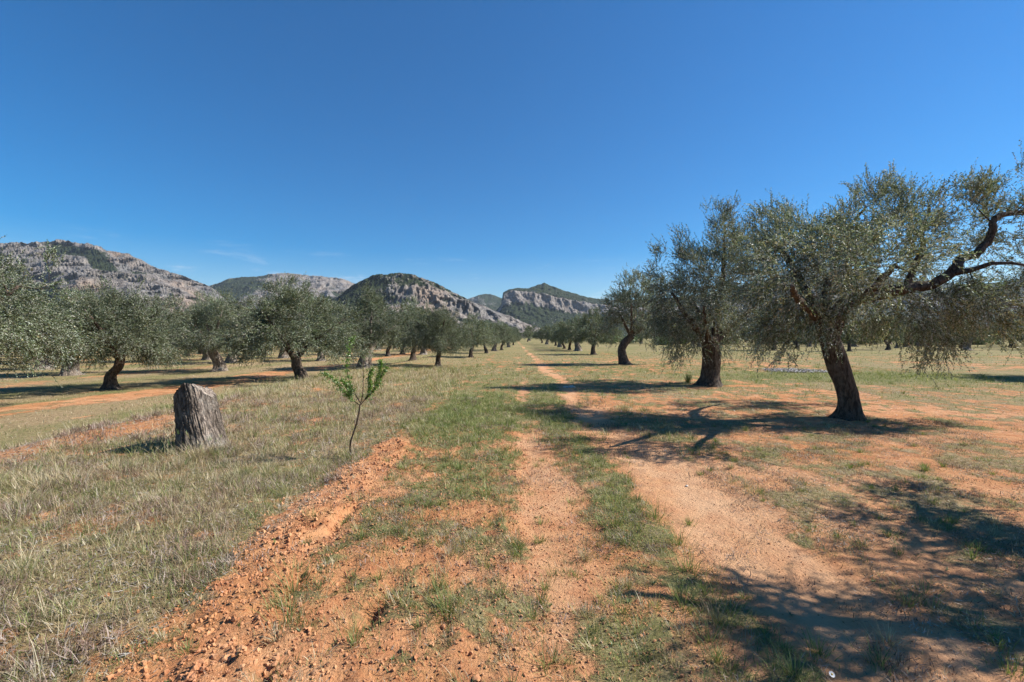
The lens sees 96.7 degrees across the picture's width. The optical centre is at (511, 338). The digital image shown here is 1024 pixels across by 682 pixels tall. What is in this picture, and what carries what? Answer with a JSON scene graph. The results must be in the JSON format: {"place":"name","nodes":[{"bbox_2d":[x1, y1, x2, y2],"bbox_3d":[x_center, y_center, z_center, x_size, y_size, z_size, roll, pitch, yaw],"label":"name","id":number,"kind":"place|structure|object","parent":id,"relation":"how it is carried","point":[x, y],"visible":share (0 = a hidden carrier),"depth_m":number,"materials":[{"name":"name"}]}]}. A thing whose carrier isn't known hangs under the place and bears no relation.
{"place":"outdoors","nodes":[
{"label":"outdoors","id":0,"kind":"place"},
{"bbox_2d":[0,239,235,322],"bbox_3d":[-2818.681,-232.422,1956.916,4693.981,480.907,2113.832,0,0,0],"label":"mountain","id":1,"kind":"structure","parent":0,"point":[83,264],"depth_m":1915.58,"materials":[{"name":"grey stone"}]},
{"bbox_2d":[210,273,354,320],"bbox_3d":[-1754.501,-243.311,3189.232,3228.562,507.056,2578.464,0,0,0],"label":"mountain","id":2,"kind":"structure","parent":0,"point":[331,286],"depth_m":3182.17,"materials":[{"name":"grey stone"}]},
{"bbox_2d":[309,273,543,337],"bbox_3d":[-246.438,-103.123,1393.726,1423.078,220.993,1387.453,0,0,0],"label":"mountain","id":3,"kind":"structure","parent":0,"point":[395,286],"depth_m":1326.24,"materials":[{"name":"grey stone"}]},
{"bbox_2d":[468,294,501,310],"bbox_3d":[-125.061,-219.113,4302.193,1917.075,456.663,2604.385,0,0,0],"label":"mountain","id":4,"kind":"structure","parent":0,"point":[492,302],"depth_m":4342.63,"materials":[{"name":"grey stone"}]},
{"bbox_2d":[0,338,1023,681],"bbox_3d":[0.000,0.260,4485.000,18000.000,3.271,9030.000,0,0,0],"label":"ground","id":5,"kind":"structure","parent":0,"point":[786,572],"depth_m":3.82,"materials":[{"name":"brown soil"}]},
{"bbox_2d":[0,293,64,369],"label":"olive tree","id":6,"kind":"object","parent":5,"relation":"on","point":[45,360],"visible":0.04,"depth_m":26.71,"materials":[{"name":"green plant"}]},
{"bbox_2d":[0,235,101,387],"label":"olive tree","id":7,"kind":"object","parent":5,"relation":"on","point":[9,339],"visible":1,"depth_m":12.49,"materials":[{"name":"green plant"}]},
{"bbox_2d":[15,283,128,375],"bbox_3d":[-22.208,-0.342,23.479,4.991,4.847,5.320,0,0,21],"label":"olive tree","id":8,"kind":"object","parent":5,"relation":"on","point":[76,371],"visible":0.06,"depth_m":22.78,"materials":[{"name":"green plant"}]},
{"bbox_2d":[10,273,205,389],"bbox_3d":[-14.609,-0.208,16.663,5.134,4.509,5.510,0,0,-9],"label":"olive tree","id":9,"kind":"object","parent":5,"relation":"on","point":[156,349],"visible":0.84,"depth_m":16.48,"materials":[{"name":"green plant"}]},
{"bbox_2d":[136,303,191,361],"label":"olive tree","id":10,"kind":"object","parent":5,"relation":"on","point":[166,325],"visible":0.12,"depth_m":36.55,"materials":[{"name":"green plant"}]},
{"bbox_2d":[174,323,221,359],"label":"olive tree","id":11,"kind":"object","parent":5,"relation":"on","point":[205,357],"visible":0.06,"depth_m":38.75,"materials":[{"name":"green plant"}]},
{"bbox_2d":[173,383,231,455],"bbox_3d":[-4.369,1.129,6.486,0.788,1.034,0.781,0,0,-29],"label":"tree stump","id":12,"kind":"object","parent":5,"relation":"on","point":[196,410],"visible":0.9,"depth_m":6.28,"materials":[{"name":"grey wood"}]},
{"bbox_2d":[163,284,253,371],"bbox_3d":[-16.957,-0.454,25.613,5.344,5.234,5.082,0,0,22],"label":"olive tree","id":13,"kind":"object","parent":5,"relation":"on","point":[217,311],"visible":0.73,"depth_m":25.06,"materials":[{"name":"green plant"}]},
{"bbox_2d":[199,303,276,362],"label":"olive tree","id":14,"kind":"object","parent":5,"relation":"on","point":[229,360],"visible":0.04,"depth_m":34.30,"materials":[{"name":"green plant"}]},
{"bbox_2d":[253,314,310,357],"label":"olive tree","id":15,"kind":"object","parent":5,"relation":"on","point":[284,355],"visible":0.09,"depth_m":42.70,"materials":[{"name":"green plant"}]},
{"bbox_2d":[211,273,376,379],"bbox_3d":[-9.641,-0.407,20.421,6.328,4.958,6.588,0,0,-41],"label":"olive tree","id":16,"kind":"object","parent":5,"relation":"on","point":[286,300],"visible":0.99,"depth_m":19.52,"materials":[{"name":"green plant"}]},
{"bbox_2d":[293,316,335,360],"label":"olive tree","id":17,"kind":"object","parent":5,"relation":"on","point":[319,358],"visible":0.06,"depth_m":37.56,"materials":[{"name":"green plant"}]},
{"bbox_2d":[319,335,389,455],"bbox_3d":[-2.109,0.786,6.180,0.859,1.745,0.556,0,0,0],"label":"almond sapling","id":18,"kind":"object","parent":5,"relation":"on","point":[348,393],"visible":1,"depth_m":6.16,"materials":[{"name":"green plant"}]},
{"bbox_2d":[330,281,416,368],"bbox_3d":[-8.660,-0.649,28.593,6.080,5.540,5.704,0,0,-17],"label":"olive tree","id":19,"kind":"object","parent":5,"relation":"on","point":[376,305],"visible":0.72,"depth_m":27.71,"materials":[{"name":"green plant"}]},
{"bbox_2d":[368,314,409,355],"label":"olive tree","id":20,"kind":"object","parent":5,"relation":"on","point":[387,352],"visible":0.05,"depth_m":47.80,"materials":[{"name":"green plant"}]},
{"bbox_2d":[377,295,432,360],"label":"olive tree","id":21,"kind":"object","parent":5,"relation":"on","point":[412,306],"visible":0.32,"depth_m":32.08,"materials":[{"name":"green plant"}]},
{"bbox_2d":[403,323,430,354],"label":"olive tree","id":22,"kind":"object","parent":5,"relation":"on","point":[423,351],"visible":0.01,"depth_m":52.02,"materials":[{"name":"plant"}]},
{"bbox_2d":[398,300,475,366],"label":"olive tree","id":23,"kind":"object","parent":5,"relation":"on","point":[440,321],"visible":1,"depth_m":25.09,"materials":[{"name":"green plant"}]},
{"bbox_2d":[457,311,495,357],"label":"olive tree","id":24,"kind":"object","parent":5,"relation":"on","point":[479,334],"visible":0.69,"depth_m":38.27,"materials":[{"name":"green plant"}]},
{"bbox_2d":[470,320,501,352],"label":"olive tree","id":25,"kind":"object","parent":5,"relation":"on","point":[498,340],"visible":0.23,"depth_m":48.28,"materials":[{"name":"green plant"}]},
{"bbox_2d":[489,322,513,350],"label":"olive tree","id":26,"kind":"object","parent":5,"relation":"on","point":[502,336],"visible":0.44,"depth_m":57.53,"materials":[{"name":"green plant"}]},
{"bbox_2d":[494,318,517,349],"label":"olive tree","id":27,"kind":"object","parent":5,"relation":"on","point":[510,332],"visible":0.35,"depth_m":61.62,"materials":[{"name":"green plant"}]},
{"bbox_2d":[499,326,521,346],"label":"olive tree","id":28,"kind":"object","parent":5,"relation":"on","point":[519,337],"visible":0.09,"depth_m":76.51,"materials":[{"name":"green plant"}]},
{"bbox_2d":[512,327,522,344],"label":"olive tree","id":29,"kind":"object","parent":5,"relation":"on","point":[516,334],"visible":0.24,"depth_m":92.72,"materials":[{"name":"green plant"}]},
{"bbox_2d":[521,330,533,341],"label":"olive tree","id":30,"kind":"object","parent":5,"relation":"on","point":[526,333],"visible":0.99,"depth_m":144.93,"materials":[{"name":"green plant"}]},
{"bbox_2d":[521,325,537,340],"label":"olive tree","id":31,"kind":"object","parent":5,"relation":"on","point":[529,328],"visible":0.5,"depth_m":173.45,"materials":[{"name":"green plant"}]},
{"bbox_2d":[532,327,544,342],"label":"olive tree","id":32,"kind":"object","parent":5,"relation":"on","point":[536,337],"visible":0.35,"depth_m":118.55,"materials":[{"name":"green plant"}]},
{"bbox_2d":[535,323,549,343],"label":"olive tree","id":33,"kind":"object","parent":5,"relation":"on","point":[542,337],"visible":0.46,"depth_m":99.99,"materials":[{"name":"green plant"}]},
{"bbox_2d":[544,322,557,345],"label":"olive tree","id":34,"kind":"object","parent":5,"relation":"on","point":[547,334],"visible":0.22,"depth_m":87.42,"materials":[{"name":"green plant"}]},
{"bbox_2d":[83,424,1023,681],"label":"soil clods","id":35,"kind":"object","parent":5,"relation":"on","point":[239,650],"visible":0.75,"depth_m":2.87,"materials":[{"name":"brown soil"}]},
{"bbox_2d":[546,323,568,346],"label":"olive tree","id":36,"kind":"object","parent":5,"relation":"on","point":[554,329],"visible":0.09,"depth_m":76.39,"materials":[{"name":"green plant"}]},
{"bbox_2d":[548,322,574,348],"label":"olive tree","id":37,"kind":"object","parent":5,"relation":"on","point":[553,340],"visible":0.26,"depth_m":67.49,"materials":[{"name":"green plant"}]},
{"bbox_2d":[553,320,580,349],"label":"olive tree","id":38,"kind":"object","parent":5,"relation":"on","point":[570,342],"visible":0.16,"depth_m":62.20,"materials":[{"name":"green plant"}]},
{"bbox_2d":[555,312,594,350],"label":"olive tree","id":39,"kind":"object","parent":5,"relation":"on","point":[566,326],"visible":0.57,"depth_m":57.05,"materials":[{"name":"green plant"}]},
{"bbox_2d":[568,306,620,354],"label":"olive tree","id":40,"kind":"object","parent":5,"relation":"on","point":[593,338],"visible":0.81,"depth_m":44.19,"materials":[{"name":"green plant"}]},
{"bbox_2d":[597,335,638,343],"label":"bush","id":41,"kind":"object","parent":5,"relation":"on","point":[632,342],"visible":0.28,"depth_m":104.99,"materials":[{"name":"green plant"}]},
{"bbox_2d":[617,328,624,337],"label":"olive tree","id":42,"kind":"object","parent":5,"relation":"on","point":[620,333],"visible":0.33,"depth_m":179.90,"materials":[{"name":"green plant"}]},
{"bbox_2d":[591,262,682,364],"bbox_3d":[7.725,-1.422,27.765,5.866,6.520,4.237,0,0,0],"label":"olive tree","id":43,"kind":"object","parent":5,"relation":"on","point":[635,328],"visible":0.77,"depth_m":27.59,"materials":[{"name":"green plant"}]},
{"bbox_2d":[640,325,658,339],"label":"olive tree","id":44,"kind":"object","parent":5,"relation":"on","point":[648,334],"visible":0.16,"depth_m":106.22,"materials":[{"name":"green plant"}]},
{"bbox_2d":[651,336,669,344],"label":"bush","id":45,"kind":"object","parent":5,"relation":"on","point":[663,342],"visible":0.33,"depth_m":93.84,"materials":[{"name":"green plant"}]},
{"bbox_2d":[682,372,692,382],"bbox_3d":[6.283,1.369,16.307,0.464,0.481,0.502,0,0,0],"label":"weed","id":46,"kind":"object","parent":5,"relation":"on","point":[688,378],"visible":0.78,"depth_m":16.28,"materials":[{"name":"green plant"}]},
{"bbox_2d":[683,324,700,346],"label":"olive tree","id":47,"kind":"object","parent":5,"relation":"on","point":[692,336],"visible":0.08,"depth_m":79.98,"materials":[{"name":"green plant"}]},
{"bbox_2d":[638,191,801,386],"bbox_3d":[7.119,-1.595,15.372,4.958,6.668,5.608,0,0,39],"label":"olive tree","id":48,"kind":"object","parent":5,"relation":"on","point":[710,339],"visible":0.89,"depth_m":15.02,"materials":[{"name":"green plant"}]},
{"bbox_2d":[741,322,757,339],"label":"olive tree","id":49,"kind":"object","parent":5,"relation":"on","point":[748,333],"visible":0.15,"depth_m":81.60,"materials":[{"name":"green plant"}]},
{"bbox_2d":[751,310,795,349],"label":"olive tree","id":50,"kind":"object","parent":5,"relation":"on","point":[773,333],"visible":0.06,"depth_m":59.83,"materials":[{"name":"green plant"}]},
{"bbox_2d":[777,318,815,347],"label":"olive tree","id":51,"kind":"object","parent":5,"relation":"on","point":[797,340],"visible":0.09,"depth_m":70.29,"materials":[{"name":"green plant"}]},
{"bbox_2d":[803,320,818,346],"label":"olive tree","id":52,"kind":"object","parent":5,"relation":"on","point":[810,344],"visible":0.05,"depth_m":79.89,"materials":[{"name":"green plant"}]},
{"bbox_2d":[842,320,865,346],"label":"olive tree","id":53,"kind":"object","parent":5,"relation":"on","point":[853,345],"visible":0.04,"depth_m":80.50,"materials":[{"name":"green plant"}]},
{"bbox_2d":[840,316,876,350],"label":"olive tree","id":54,"kind":"object","parent":5,"relation":"on","point":[852,341],"visible":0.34,"depth_m":55.51,"materials":[{"name":"green plant"}]},
{"bbox_2d":[709,138,1023,420],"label":"olive tree","id":55,"kind":"object","parent":5,"relation":"on","point":[827,322],"visible":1,"depth_m":8.76,"materials":[{"name":"green plant"}]},
{"bbox_2d":[860,310,910,349],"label":"olive tree","id":56,"kind":"object","parent":5,"relation":"on","point":[896,339],"visible":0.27,"depth_m":62.02,"materials":[{"name":"green plant"}]},
{"bbox_2d":[881,320,919,347],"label":"olive tree","id":57,"kind":"object","parent":5,"relation":"on","point":[896,345],"visible":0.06,"depth_m":71.51,"materials":[{"name":"green plant"}]},
{"bbox_2d":[902,320,930,346],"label":"olive tree","id":58,"kind":"object","parent":5,"relation":"on","point":[917,333],"visible":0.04,"depth_m":79.38,"materials":[{"name":"green plant"}]},
{"bbox_2d":[949,322,979,347],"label":"olive tree","id":59,"kind":"object","parent":5,"relation":"on","point":[961,346],"visible":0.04,"depth_m":70.69,"materials":[{"name":"green plant"}]},
{"bbox_2d":[944,317,996,349],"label":"olive tree","id":60,"kind":"object","parent":5,"relation":"on","point":[971,339],"visible":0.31,"depth_m":61.39,"materials":[{"name":"green plant"}]},
{"bbox_2d":[985,315,1016,347],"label":"olive tree","id":61,"kind":"object","parent":5,"relation":"on","point":[999,337],"visible":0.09,"depth_m":72.92,"materials":[{"name":"green plant"}]},
{"bbox_2d":[1007,310,1023,348],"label":"olive tree","id":62,"kind":"object","parent":5,"relation":"on","point":[1022,338],"visible":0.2,"depth_m":20.20,"materials":[{"name":"green plant"}]},
{"bbox_2d":[0,352,1023,681],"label":"dry grass","id":63,"kind":"structure","parent":0,"point":[188,460],"depth_m":4.44,"materials":[{"name":"beige plant"}]},
{"bbox_2d":[0,352,1023,681],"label":"green grass","id":64,"kind":"structure","parent":0,"point":[614,498],"depth_m":4.29,"materials":[{"name":"green plant"}]},
{"bbox_2d":[0,0,1023,299],"label":"sky","id":65,"kind":"structure","parent":0,"point":[470,148],"materials":[{"name":"blue"}]},
{"bbox_2d":[496,264,1023,337],"bbox_3d":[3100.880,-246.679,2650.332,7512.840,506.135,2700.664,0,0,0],"label":"mountain","id":66,"kind":"structure","parent":0,"point":[540,305],"depth_m":2421.42,"materials":[{"name":"grey stone"}]},
{"bbox_2d":[759,368,826,372],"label":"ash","id":67,"kind":"object","parent":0,"point":[796,370],"visible":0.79,"depth_m":22.11}
]}

